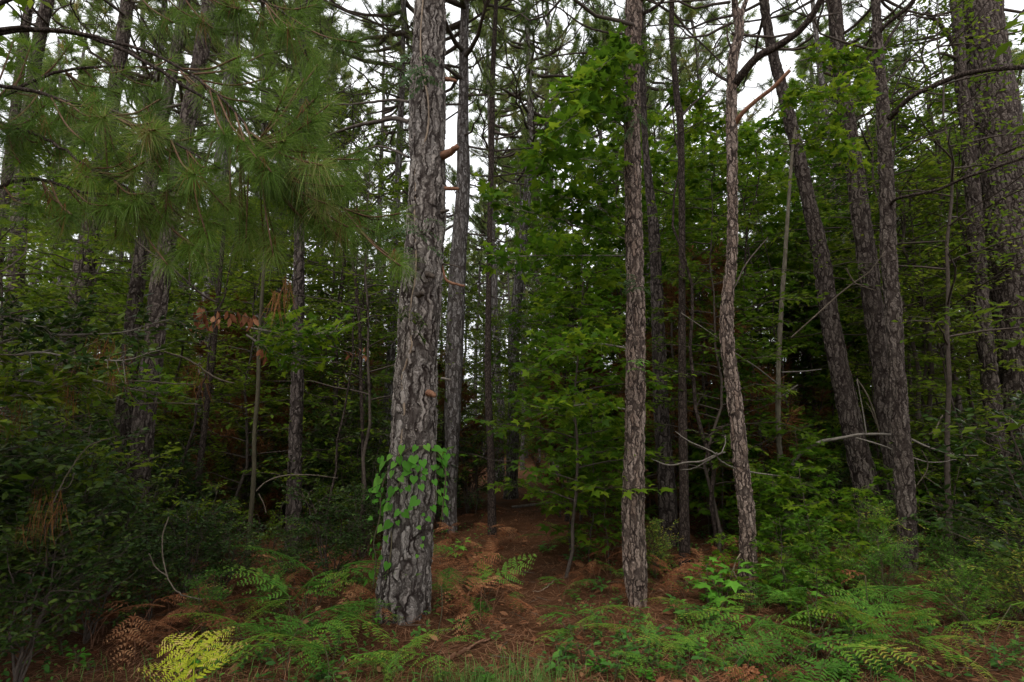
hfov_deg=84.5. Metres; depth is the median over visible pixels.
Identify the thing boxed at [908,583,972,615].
bracken fern
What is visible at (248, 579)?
bracken fern
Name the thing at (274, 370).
understory tree
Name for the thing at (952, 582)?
upright shrub
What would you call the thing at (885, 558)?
upright shrub
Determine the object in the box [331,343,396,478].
understory tree
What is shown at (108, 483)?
evergreen shrub
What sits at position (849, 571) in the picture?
bracken fern
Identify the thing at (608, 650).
seedling
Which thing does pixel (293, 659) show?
seedling
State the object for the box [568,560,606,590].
bracken fern
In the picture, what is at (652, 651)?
seedling
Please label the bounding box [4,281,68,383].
understory tree
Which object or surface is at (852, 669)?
seedling
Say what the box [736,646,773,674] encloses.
seedling
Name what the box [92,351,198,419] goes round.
leafy bough
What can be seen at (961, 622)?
bracken fern
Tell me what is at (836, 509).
maple sapling
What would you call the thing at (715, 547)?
bracken fern
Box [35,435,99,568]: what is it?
loose shrub
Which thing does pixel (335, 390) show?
sapling
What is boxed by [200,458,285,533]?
loose shrub
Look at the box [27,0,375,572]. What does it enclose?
pine tree
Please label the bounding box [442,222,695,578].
maple tree
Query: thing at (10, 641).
evergreen shrub
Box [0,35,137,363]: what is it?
pine tree
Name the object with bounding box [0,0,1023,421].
sky
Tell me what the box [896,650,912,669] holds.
seedling
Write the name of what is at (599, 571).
bracken fern
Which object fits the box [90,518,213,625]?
evergreen shrub
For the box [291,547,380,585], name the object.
bracken fern
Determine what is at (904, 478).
pine tree
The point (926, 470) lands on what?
dead branch
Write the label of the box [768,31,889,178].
leafy bough
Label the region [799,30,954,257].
pine tree
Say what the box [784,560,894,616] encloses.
bracken fern
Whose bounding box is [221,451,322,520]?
evergreen shrub
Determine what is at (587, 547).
seedling
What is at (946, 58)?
pine tree
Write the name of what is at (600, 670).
seedling
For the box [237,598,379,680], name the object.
bracken fern
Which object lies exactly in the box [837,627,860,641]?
seedling
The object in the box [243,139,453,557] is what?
understory tree
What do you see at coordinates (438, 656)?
bracken fern
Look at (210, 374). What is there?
dead branch
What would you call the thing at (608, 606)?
bracken fern
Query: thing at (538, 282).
pine tree
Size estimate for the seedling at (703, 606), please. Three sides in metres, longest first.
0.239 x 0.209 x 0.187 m
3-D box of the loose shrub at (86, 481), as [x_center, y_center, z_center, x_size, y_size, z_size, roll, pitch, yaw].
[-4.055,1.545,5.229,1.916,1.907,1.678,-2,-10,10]
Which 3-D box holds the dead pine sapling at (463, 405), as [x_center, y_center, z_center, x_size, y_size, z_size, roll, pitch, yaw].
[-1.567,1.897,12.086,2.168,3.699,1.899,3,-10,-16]
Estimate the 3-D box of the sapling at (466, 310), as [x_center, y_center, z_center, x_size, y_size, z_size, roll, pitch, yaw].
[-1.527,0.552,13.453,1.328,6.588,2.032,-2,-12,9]
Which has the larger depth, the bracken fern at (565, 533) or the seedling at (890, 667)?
the bracken fern at (565, 533)
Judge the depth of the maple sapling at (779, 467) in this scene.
7.11 m
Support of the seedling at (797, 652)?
on the ground at (532, 576)
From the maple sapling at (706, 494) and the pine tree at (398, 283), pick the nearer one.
the maple sapling at (706, 494)
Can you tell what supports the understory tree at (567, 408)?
on the ground at (532, 576)
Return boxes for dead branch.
[0,229,27,272]
[51,436,115,505]
[87,347,234,405]
[123,224,217,302]
[149,517,198,598]
[256,474,334,512]
[651,431,798,478]
[733,553,755,588]
[791,251,884,337]
[857,379,881,438]
[916,450,941,488]
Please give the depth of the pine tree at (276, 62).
26.44 m
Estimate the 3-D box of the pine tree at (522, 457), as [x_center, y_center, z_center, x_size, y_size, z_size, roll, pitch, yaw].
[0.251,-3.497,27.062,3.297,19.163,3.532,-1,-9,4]
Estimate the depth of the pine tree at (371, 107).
22.74 m
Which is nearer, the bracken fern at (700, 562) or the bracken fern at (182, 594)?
the bracken fern at (182, 594)
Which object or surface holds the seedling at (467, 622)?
on the ground at (532, 576)
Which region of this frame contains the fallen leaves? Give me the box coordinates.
[0,472,1023,681]
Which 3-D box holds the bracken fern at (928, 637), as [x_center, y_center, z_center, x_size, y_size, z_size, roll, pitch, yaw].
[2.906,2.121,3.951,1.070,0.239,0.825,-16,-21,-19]
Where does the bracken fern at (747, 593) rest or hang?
on the ground at (532, 576)
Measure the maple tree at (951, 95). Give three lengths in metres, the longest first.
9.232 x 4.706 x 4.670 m
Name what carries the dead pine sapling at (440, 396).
on the ground at (532, 576)
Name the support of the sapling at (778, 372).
on the ground at (532, 576)
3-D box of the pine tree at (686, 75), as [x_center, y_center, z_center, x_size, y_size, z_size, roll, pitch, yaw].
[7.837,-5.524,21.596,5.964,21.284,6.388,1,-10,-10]
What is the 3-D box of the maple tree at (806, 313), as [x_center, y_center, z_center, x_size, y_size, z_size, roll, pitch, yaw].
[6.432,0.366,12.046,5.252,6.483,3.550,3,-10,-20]
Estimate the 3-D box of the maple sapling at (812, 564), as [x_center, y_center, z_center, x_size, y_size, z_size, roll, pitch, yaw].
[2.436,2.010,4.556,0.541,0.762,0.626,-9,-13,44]
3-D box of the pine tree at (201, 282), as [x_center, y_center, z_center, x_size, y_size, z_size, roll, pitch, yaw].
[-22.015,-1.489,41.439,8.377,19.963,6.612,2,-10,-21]
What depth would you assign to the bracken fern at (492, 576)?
6.22 m
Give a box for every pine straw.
[10,488,73,557]
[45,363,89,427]
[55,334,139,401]
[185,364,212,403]
[258,278,297,327]
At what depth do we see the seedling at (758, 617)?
4.71 m
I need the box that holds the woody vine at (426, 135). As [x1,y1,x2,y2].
[398,0,429,456]
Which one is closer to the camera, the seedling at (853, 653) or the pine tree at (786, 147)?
the seedling at (853, 653)
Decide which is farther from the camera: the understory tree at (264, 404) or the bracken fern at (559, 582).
the understory tree at (264, 404)
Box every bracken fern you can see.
[2,579,102,631]
[18,603,165,648]
[73,590,126,628]
[78,608,128,634]
[92,592,196,669]
[101,605,199,654]
[102,543,256,592]
[106,633,175,664]
[112,578,230,613]
[122,588,233,623]
[129,604,215,643]
[131,590,203,611]
[133,593,183,627]
[137,608,210,645]
[137,626,246,681]
[141,611,250,645]
[167,612,313,671]
[173,582,224,629]
[195,599,399,676]
[199,568,349,627]
[204,600,249,630]
[206,622,349,664]
[215,578,250,605]
[220,566,266,587]
[223,564,402,650]
[223,596,268,618]
[227,571,300,601]
[229,545,417,606]
[229,570,356,619]
[229,597,267,617]
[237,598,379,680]
[244,556,324,585]
[254,581,313,606]
[255,554,332,581]
[256,610,412,681]
[282,566,324,582]
[287,586,334,625]
[288,601,380,630]
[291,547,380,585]
[304,603,364,659]
[325,578,365,597]
[326,572,376,600]
[330,621,402,674]
[335,577,376,608]
[335,609,376,633]
[344,627,454,679]
[346,582,391,625]
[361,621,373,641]
[376,635,485,680]
[383,634,432,681]
[431,550,500,607]
[432,557,522,595]
[432,561,462,575]
[432,563,476,594]
[432,569,482,604]
[432,573,501,595]
[433,526,480,557]
[433,544,508,570]
[435,573,443,642]
[436,568,463,599]
[437,522,459,537]
[440,583,543,620]
[444,546,501,571]
[445,576,484,619]
[447,548,493,565]
[452,576,500,641]
[454,535,495,550]
[457,601,503,629]
[459,570,515,590]
[468,554,536,621]
[474,522,516,551]
[484,539,498,591]
[488,569,518,590]
[491,524,530,543]
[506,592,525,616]
[518,533,575,548]
[523,642,586,667]
[534,612,650,648]
[536,605,636,634]
[537,576,579,613]
[543,521,591,542]
[548,571,582,589]
[558,556,586,568]
[567,568,623,598]
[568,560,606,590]
[569,604,631,634]
[575,538,621,557]
[576,565,618,589]
[584,550,621,578]
[588,543,621,569]
[598,561,655,583]
[605,579,651,602]
[605,613,693,679]
[615,622,653,641]
[617,635,700,678]
[621,553,667,579]
[631,631,742,676]
[640,597,726,621]
[649,554,689,596]
[651,633,797,681]
[655,578,710,600]
[658,558,705,590]
[666,554,706,583]
[669,558,737,582]
[671,592,755,639]
[681,614,784,669]
[682,547,700,567]
[691,606,846,673]
[694,549,704,569]
[705,624,811,668]
[710,545,737,573]
[714,537,765,570]
[715,630,935,679]
[718,665,799,681]
[720,656,770,680]
[724,664,768,681]
[737,581,856,637]
[743,634,812,681]
[746,612,941,664]
[754,587,886,644]
[755,633,881,674]
[761,563,917,622]
[762,594,885,658]
[766,603,911,681]
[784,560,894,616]
[803,597,933,647]
[805,544,916,573]
[815,569,867,634]
[818,584,997,681]
[830,595,944,617]
[833,586,1023,659]
[834,580,939,620]
[842,607,985,658]
[852,610,924,645]
[881,548,932,574]
[886,610,1023,651]
[900,590,959,620]
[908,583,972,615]
[911,553,1023,580]
[921,577,1022,629]
[951,589,1022,623]
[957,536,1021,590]
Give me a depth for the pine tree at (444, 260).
68.66 m
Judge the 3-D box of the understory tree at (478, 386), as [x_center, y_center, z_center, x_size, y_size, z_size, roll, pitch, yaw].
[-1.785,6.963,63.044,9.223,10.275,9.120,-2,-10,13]
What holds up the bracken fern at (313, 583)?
on the ground at (532, 576)
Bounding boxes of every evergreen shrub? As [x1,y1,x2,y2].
[0,380,119,611]
[0,398,169,622]
[0,401,149,565]
[0,423,110,597]
[0,435,189,630]
[0,495,154,681]
[10,384,158,517]
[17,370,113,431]
[20,525,184,643]
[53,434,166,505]
[73,473,191,601]
[83,408,202,508]
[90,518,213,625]
[124,447,216,541]
[126,498,243,602]
[148,468,241,548]
[151,424,282,522]
[151,441,226,524]
[153,492,255,560]
[180,518,282,593]
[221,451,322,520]
[237,393,383,538]
[237,437,324,529]
[256,512,331,584]
[265,484,381,592]
[285,396,390,539]
[317,449,389,544]
[318,484,385,559]
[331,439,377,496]
[434,444,482,529]
[436,431,516,513]
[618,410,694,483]
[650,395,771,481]
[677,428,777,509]
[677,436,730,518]
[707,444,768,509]
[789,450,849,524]
[796,454,859,541]
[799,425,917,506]
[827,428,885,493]
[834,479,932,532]
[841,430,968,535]
[903,391,1023,573]
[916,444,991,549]
[916,463,1018,550]
[919,507,1023,584]
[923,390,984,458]
[987,487,1023,570]
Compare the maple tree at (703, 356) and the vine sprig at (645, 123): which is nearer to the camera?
the vine sprig at (645, 123)
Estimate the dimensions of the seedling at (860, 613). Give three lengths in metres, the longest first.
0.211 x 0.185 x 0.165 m
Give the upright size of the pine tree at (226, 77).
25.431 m
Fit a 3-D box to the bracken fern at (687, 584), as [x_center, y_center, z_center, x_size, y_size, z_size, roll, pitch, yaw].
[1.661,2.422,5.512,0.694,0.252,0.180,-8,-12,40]
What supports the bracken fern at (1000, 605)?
on the ground at (532, 576)
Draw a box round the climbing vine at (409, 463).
[364,443,449,587]
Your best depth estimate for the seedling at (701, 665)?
3.86 m
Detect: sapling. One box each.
[2,189,146,533]
[155,182,253,555]
[155,286,290,517]
[186,349,312,530]
[187,31,238,555]
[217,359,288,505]
[232,333,277,531]
[244,216,267,572]
[253,228,309,492]
[265,267,311,493]
[268,349,352,489]
[279,309,384,441]
[317,319,387,471]
[324,152,385,547]
[331,201,348,535]
[351,260,366,553]
[436,348,485,510]
[436,350,507,505]
[440,235,472,494]
[508,276,581,520]
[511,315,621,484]
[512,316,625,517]
[521,417,618,553]
[536,400,645,529]
[536,412,624,564]
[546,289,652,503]
[561,467,621,573]
[577,412,674,519]
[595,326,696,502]
[605,237,814,527]
[612,104,810,549]
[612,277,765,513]
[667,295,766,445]
[671,148,822,529]
[678,450,737,538]
[681,127,977,553]
[689,411,770,539]
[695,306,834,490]
[695,532,749,596]
[719,463,803,555]
[728,472,821,571]
[736,512,818,611]
[739,200,818,533]
[741,230,809,474]
[755,241,823,478]
[755,423,857,532]
[756,303,830,476]
[758,297,909,497]
[758,460,872,590]
[759,445,857,559]
[764,240,829,476]
[787,540,860,632]
[801,487,868,565]
[814,483,918,581]
[843,327,883,501]
[850,461,945,546]
[867,208,973,462]
[910,89,1019,415]
[915,450,1007,540]
[916,434,1023,541]
[923,312,944,444]
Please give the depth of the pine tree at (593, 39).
21.19 m
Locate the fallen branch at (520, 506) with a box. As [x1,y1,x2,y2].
[512,502,549,507]
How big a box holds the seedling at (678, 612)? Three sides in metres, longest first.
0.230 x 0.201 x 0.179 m
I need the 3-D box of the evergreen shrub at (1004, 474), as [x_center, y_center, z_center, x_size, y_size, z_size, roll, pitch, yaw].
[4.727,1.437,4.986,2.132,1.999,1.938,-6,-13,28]
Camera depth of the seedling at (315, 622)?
4.57 m
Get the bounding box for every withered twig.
[189,310,258,334]
[193,306,208,327]
[256,344,268,365]
[345,346,366,361]
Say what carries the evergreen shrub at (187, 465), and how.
on the ground at (532, 576)
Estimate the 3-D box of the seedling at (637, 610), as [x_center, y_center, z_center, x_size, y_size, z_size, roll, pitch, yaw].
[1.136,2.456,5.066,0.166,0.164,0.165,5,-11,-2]
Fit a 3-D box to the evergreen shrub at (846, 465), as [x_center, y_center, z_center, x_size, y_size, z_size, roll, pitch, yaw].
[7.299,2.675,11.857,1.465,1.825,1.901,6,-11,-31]
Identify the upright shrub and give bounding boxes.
[177,567,240,634]
[255,561,300,614]
[645,515,683,578]
[752,538,799,605]
[777,514,851,595]
[832,535,880,596]
[839,500,915,570]
[846,527,919,608]
[858,497,930,564]
[913,514,980,584]
[918,552,1005,634]
[946,546,1012,608]
[967,507,1023,614]
[978,547,1023,598]
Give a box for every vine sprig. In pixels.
[384,218,443,258]
[391,306,428,343]
[394,53,444,99]
[616,274,649,294]
[622,107,650,142]
[627,359,646,371]
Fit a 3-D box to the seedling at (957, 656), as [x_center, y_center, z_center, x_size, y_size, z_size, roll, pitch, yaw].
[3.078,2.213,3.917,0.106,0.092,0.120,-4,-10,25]
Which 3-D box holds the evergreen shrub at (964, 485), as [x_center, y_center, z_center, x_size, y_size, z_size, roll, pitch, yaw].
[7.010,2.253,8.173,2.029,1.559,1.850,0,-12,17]
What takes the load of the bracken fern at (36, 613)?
on the ground at (532, 576)
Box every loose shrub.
[0,416,113,651]
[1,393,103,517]
[1,406,195,612]
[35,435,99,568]
[90,450,220,582]
[141,480,249,581]
[151,436,237,529]
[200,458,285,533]
[243,498,302,564]
[279,466,346,545]
[309,457,380,536]
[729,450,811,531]
[762,427,883,532]
[889,426,1023,544]
[915,432,1023,552]
[950,402,1023,533]
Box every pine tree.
[0,0,74,296]
[0,0,116,452]
[0,0,139,375]
[0,0,257,295]
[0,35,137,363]
[0,162,43,319]
[6,80,136,361]
[8,78,133,363]
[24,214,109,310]
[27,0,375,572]
[34,0,249,367]
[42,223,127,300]
[44,0,178,505]
[56,75,207,356]
[67,94,161,369]
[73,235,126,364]
[103,0,215,568]
[121,142,235,318]
[123,32,252,392]
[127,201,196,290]
[136,0,485,555]
[147,0,346,496]
[161,0,352,501]
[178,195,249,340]
[179,162,257,372]
[214,0,382,322]
[221,179,257,313]
[231,0,388,472]
[234,61,350,301]
[242,130,338,404]
[250,15,384,416]
[267,0,517,523]
[275,123,369,308]
[307,251,369,385]
[313,0,464,624]
[313,160,390,386]
[317,0,458,430]
[334,0,611,533]
[335,241,387,387]
[355,125,408,345]
[363,175,408,330]
[398,216,471,345]
[437,290,447,416]
[440,240,451,356]
[442,199,511,456]
[442,246,502,420]
[444,0,644,499]
[445,0,578,480]
[445,68,540,459]
[453,119,568,457]
[465,208,513,369]
[466,248,507,405]
[467,313,502,400]
[469,0,499,537]
[469,0,654,476]
[478,159,530,358]
[479,266,520,378]
[485,96,545,469]
[495,0,712,607]
[498,261,530,364]
[503,0,774,547]
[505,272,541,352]
[508,137,568,462]
[510,222,543,457]
[512,67,577,396]
[531,20,674,481]
[540,181,570,318]
[577,0,726,472]
[591,65,706,280]
[602,0,889,555]
[609,175,624,351]
[641,0,864,597]
[644,0,779,375]
[669,0,724,566]
[687,139,775,333]
[693,0,906,560]
[720,0,924,392]
[722,192,784,347]
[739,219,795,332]
[750,30,878,239]
[756,138,849,399]
[770,0,1023,572]
[775,14,877,254]
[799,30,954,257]
[842,0,1023,554]
[843,9,949,73]
[869,0,1023,546]
[900,51,1023,310]
[900,115,975,407]
[921,15,1023,202]
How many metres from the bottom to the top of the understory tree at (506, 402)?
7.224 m
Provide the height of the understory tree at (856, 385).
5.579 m
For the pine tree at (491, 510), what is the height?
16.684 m
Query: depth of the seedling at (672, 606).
5.07 m
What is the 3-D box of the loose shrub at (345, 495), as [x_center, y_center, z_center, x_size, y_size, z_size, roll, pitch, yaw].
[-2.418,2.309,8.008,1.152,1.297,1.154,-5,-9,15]
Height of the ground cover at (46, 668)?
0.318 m
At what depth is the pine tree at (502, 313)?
65.80 m
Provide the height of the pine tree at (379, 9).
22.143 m
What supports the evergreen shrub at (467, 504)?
on the ground at (532, 576)
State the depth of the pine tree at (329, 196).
39.05 m
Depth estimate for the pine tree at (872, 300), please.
7.82 m
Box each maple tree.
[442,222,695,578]
[479,118,650,480]
[483,291,649,517]
[491,226,676,520]
[507,103,762,514]
[539,109,723,504]
[570,146,796,493]
[618,115,846,437]
[644,107,854,307]
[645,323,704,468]
[646,325,773,496]
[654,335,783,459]
[667,134,863,526]
[676,332,846,539]
[710,197,923,488]
[714,98,933,490]
[749,144,940,340]
[749,292,879,502]
[759,104,967,337]
[766,261,942,499]
[787,237,980,474]
[815,79,973,448]
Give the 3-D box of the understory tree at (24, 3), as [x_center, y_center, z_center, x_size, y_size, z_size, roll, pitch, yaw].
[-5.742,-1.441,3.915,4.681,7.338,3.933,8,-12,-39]
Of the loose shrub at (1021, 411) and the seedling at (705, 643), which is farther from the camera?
the loose shrub at (1021, 411)
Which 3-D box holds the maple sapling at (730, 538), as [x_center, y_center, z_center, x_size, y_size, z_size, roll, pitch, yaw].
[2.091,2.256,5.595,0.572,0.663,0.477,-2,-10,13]
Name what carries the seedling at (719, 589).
on the ground at (532, 576)
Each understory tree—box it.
[0,0,89,445]
[0,125,197,486]
[0,127,141,495]
[0,153,214,573]
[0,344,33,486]
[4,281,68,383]
[6,174,186,450]
[12,231,212,453]
[18,245,128,411]
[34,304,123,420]
[36,152,277,446]
[87,293,192,475]
[108,288,242,473]
[110,230,305,482]
[152,195,354,546]
[156,165,390,526]
[157,336,244,493]
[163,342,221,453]
[179,196,368,495]
[180,284,304,460]
[187,225,362,522]
[211,71,468,532]
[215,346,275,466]
[216,296,351,496]
[231,360,290,467]
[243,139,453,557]
[255,168,463,534]
[266,271,397,532]
[268,69,475,501]
[280,250,438,471]
[303,273,437,472]
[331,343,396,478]
[357,247,501,443]
[369,306,442,444]
[436,284,518,462]
[436,300,541,512]
[437,359,470,444]
[461,301,529,487]
[464,360,507,416]
[479,345,542,459]
[479,349,530,457]
[495,250,653,501]
[500,292,571,484]
[519,340,546,456]
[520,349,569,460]
[524,286,623,488]
[595,227,717,506]
[603,148,828,560]
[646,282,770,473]
[694,238,834,465]
[720,22,965,433]
[749,26,1023,547]
[754,291,829,417]
[771,237,976,453]
[775,310,927,497]
[777,0,1023,541]
[780,106,974,517]
[781,0,1023,568]
[789,250,970,461]
[791,0,1023,485]
[803,169,982,450]
[808,151,1023,543]
[809,0,1023,463]
[809,234,983,451]
[820,259,981,459]
[827,228,982,478]
[855,238,1023,548]
[856,61,1023,517]
[864,251,979,467]
[865,128,975,365]
[902,234,981,457]
[907,165,986,455]
[917,12,1023,439]
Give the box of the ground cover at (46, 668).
[0,481,1023,681]
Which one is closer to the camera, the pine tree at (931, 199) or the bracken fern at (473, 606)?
the bracken fern at (473, 606)
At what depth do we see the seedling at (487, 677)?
3.71 m
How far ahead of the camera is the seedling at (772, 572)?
5.58 m
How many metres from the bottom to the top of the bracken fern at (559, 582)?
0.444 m
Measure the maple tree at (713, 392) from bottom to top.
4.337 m
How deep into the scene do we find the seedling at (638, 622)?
4.79 m
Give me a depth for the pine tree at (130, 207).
34.83 m
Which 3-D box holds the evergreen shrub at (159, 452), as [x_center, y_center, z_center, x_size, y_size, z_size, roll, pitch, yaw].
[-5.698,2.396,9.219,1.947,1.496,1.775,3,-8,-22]
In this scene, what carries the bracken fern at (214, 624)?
on the ground at (532, 576)
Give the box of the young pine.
[0,0,424,294]
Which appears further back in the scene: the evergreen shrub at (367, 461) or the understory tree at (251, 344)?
the understory tree at (251, 344)
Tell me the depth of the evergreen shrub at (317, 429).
8.65 m
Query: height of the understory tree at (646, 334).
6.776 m
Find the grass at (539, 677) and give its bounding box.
[36,581,975,681]
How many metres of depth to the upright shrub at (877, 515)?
6.33 m
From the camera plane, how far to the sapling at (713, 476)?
7.38 m
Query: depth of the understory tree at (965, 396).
13.14 m
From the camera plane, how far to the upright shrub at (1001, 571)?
5.31 m
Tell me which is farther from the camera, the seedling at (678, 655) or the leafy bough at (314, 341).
the leafy bough at (314, 341)
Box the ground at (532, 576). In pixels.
[0,445,1023,681]
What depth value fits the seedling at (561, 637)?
4.43 m
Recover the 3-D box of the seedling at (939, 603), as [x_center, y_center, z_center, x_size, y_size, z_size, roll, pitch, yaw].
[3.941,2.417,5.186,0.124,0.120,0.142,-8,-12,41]
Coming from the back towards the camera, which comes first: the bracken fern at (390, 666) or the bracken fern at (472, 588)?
the bracken fern at (472, 588)
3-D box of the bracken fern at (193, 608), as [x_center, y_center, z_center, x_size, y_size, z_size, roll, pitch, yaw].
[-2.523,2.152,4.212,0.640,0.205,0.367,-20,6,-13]
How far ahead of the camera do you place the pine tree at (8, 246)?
39.70 m
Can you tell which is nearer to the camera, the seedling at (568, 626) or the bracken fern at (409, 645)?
the bracken fern at (409, 645)
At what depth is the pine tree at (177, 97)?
24.98 m
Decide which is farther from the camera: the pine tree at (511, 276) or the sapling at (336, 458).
the pine tree at (511, 276)
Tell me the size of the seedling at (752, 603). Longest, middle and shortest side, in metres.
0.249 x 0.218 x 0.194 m
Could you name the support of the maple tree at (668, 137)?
on the ground at (532, 576)
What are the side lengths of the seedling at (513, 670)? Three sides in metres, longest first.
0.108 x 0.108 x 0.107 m
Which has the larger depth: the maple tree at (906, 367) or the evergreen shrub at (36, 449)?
the maple tree at (906, 367)
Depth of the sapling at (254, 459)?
6.82 m
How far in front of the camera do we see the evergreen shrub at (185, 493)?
7.55 m
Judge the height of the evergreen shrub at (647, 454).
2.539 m
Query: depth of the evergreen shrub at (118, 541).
4.31 m
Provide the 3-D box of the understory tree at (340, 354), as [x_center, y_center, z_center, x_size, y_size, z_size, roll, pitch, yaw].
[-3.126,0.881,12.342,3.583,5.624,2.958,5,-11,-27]
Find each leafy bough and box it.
[0,289,224,396]
[0,340,131,433]
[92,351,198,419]
[245,304,366,377]
[471,171,624,283]
[508,320,626,429]
[512,22,652,189]
[660,73,750,223]
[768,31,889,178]
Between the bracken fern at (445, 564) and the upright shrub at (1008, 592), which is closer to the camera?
the upright shrub at (1008, 592)
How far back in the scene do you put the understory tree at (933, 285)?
14.83 m
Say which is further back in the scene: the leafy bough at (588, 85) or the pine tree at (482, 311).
the pine tree at (482, 311)
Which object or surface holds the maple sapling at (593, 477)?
on the ground at (532, 576)
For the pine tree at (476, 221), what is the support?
on the ground at (532, 576)
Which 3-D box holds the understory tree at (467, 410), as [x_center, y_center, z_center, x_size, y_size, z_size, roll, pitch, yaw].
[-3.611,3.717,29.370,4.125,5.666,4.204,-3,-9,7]
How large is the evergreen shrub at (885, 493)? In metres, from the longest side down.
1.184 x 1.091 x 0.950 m
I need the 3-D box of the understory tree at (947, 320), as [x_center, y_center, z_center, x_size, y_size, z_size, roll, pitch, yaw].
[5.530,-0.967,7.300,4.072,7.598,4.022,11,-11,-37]
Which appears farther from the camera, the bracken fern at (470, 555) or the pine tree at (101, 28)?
the pine tree at (101, 28)
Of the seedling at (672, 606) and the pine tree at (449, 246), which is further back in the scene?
the pine tree at (449, 246)
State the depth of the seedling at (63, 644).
4.08 m
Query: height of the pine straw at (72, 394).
0.404 m
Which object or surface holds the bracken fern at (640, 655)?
on the ground at (532, 576)
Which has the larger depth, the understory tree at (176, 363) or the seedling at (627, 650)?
the understory tree at (176, 363)
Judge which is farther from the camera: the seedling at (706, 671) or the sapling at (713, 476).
the sapling at (713, 476)
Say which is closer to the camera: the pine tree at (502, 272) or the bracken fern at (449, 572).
the bracken fern at (449, 572)
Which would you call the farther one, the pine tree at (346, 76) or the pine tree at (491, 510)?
the pine tree at (346, 76)
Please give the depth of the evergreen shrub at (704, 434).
11.76 m
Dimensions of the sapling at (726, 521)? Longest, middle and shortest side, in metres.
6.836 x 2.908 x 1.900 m
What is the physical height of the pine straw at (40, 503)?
0.460 m
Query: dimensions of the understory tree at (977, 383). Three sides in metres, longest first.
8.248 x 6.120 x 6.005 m
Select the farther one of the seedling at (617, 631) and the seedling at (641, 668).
the seedling at (617, 631)
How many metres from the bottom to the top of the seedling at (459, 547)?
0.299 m
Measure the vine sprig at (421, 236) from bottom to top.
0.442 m
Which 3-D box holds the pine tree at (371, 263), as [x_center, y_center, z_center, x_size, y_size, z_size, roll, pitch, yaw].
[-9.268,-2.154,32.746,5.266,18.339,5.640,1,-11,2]
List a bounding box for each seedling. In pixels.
[50,640,69,655]
[61,644,91,670]
[79,658,94,670]
[189,658,206,671]
[197,640,221,656]
[248,637,275,666]
[280,617,294,639]
[290,657,301,664]
[310,611,329,629]
[314,663,329,677]
[315,670,332,681]
[317,660,333,677]
[318,634,345,656]
[331,613,350,634]
[365,610,382,627]
[449,537,469,558]
[452,611,476,633]
[471,664,494,680]
[473,627,489,639]
[477,599,494,615]
[480,674,495,681]
[490,629,506,642]
[505,663,519,676]
[538,540,557,553]
[539,650,567,677]
[545,637,576,664]
[548,631,565,647]
[550,636,576,658]
[550,659,564,674]
[556,618,578,637]
[558,642,574,663]
[561,551,582,560]
[566,602,580,612]
[568,592,579,602]
[568,641,601,665]
[569,656,583,670]
[580,540,597,555]
[585,658,606,672]
[586,631,599,642]
[588,610,606,626]
[589,653,617,673]
[591,576,609,591]
[595,660,607,672]
[600,653,630,680]
[601,644,612,657]
[609,629,642,660]
[609,640,636,663]
[611,593,623,603]
[614,626,622,639]
[614,626,627,635]
[626,639,655,665]
[630,607,649,619]
[630,618,646,631]
[633,665,654,680]
[637,626,664,646]
[640,649,661,666]
[646,666,658,679]
[650,646,663,661]
[661,594,685,617]
[665,620,686,640]
[666,649,688,664]
[668,657,688,679]
[670,580,693,597]
[673,605,693,622]
[674,602,698,618]
[675,630,706,655]
[676,603,698,621]
[684,557,722,605]
[692,637,714,664]
[693,658,707,671]
[696,605,719,625]
[696,609,718,628]
[698,562,752,612]
[698,642,714,662]
[698,666,713,680]
[705,605,719,619]
[709,641,718,650]
[711,658,729,669]
[714,582,738,595]
[716,613,737,629]
[724,640,758,668]
[728,622,746,640]
[736,595,761,613]
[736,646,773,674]
[749,568,784,596]
[752,558,809,606]
[753,615,770,623]
[754,557,823,613]
[759,668,773,681]
[783,643,805,659]
[787,652,804,664]
[796,632,823,656]
[797,673,811,681]
[808,633,839,659]
[809,614,824,628]
[810,658,844,680]
[816,624,836,637]
[823,665,843,678]
[832,620,852,638]
[834,636,851,657]
[835,609,867,629]
[835,659,862,681]
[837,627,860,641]
[841,648,869,672]
[845,645,862,663]
[850,605,872,624]
[865,659,895,675]
[867,653,884,668]
[868,659,888,677]
[877,661,897,676]
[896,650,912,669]
[918,617,936,632]
[918,626,942,653]
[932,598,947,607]
[944,652,961,662]
[980,613,999,624]
[988,654,1014,672]
[1000,628,1023,655]
[1001,642,1023,657]
[1008,653,1023,664]

